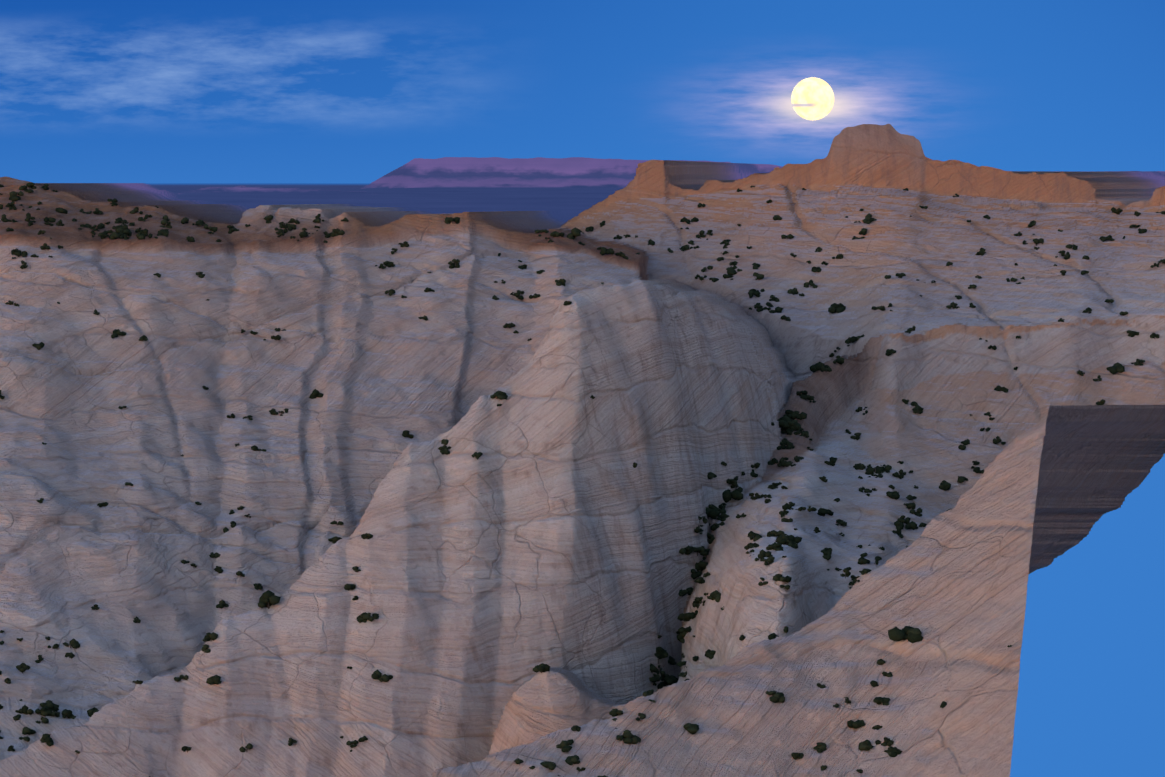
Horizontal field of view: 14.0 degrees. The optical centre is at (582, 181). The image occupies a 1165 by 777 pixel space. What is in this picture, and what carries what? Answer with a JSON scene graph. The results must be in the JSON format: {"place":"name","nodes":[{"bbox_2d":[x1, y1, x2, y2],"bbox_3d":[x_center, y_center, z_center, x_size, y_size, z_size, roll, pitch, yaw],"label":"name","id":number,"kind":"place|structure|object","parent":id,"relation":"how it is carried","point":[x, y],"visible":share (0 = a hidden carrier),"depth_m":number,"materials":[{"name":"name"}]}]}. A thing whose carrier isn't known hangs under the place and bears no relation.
{"place":"outdoors","nodes":[
{"label":"outdoors","id":0,"kind":"place"},
{"bbox_2d":[0,124,1164,776],"bbox_3d":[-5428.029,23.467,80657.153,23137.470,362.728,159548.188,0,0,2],"label":"canyon terrain","id":1,"kind":"structure","parent":0,"point":[552,528],"depth_m":1774.32,"materials":[{"name":"stone"}]},
{"bbox_2d":[0,183,1164,776],"bbox_3d":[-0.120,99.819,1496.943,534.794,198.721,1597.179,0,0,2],"label":"shrubs","id":2,"kind":"object","parent":1,"relation":"on","point":[788,425],"visible":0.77,"depth_m":1801.03,"materials":[{"name":"green plant"}]},
{"bbox_2d":[0,0,1164,776],"label":"sky","id":3,"kind":"structure","parent":0,"point":[92,91],"materials":[{"name":"blue"}]},
{"bbox_2d":[791,77,833,120],"bbox_3d":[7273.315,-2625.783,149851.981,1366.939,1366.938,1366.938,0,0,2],"label":"moon","id":4,"kind":"object","parent":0,"point":[812,98],"visible":1,"depth_m":149366.83,"materials":[{"name":"yellow"}]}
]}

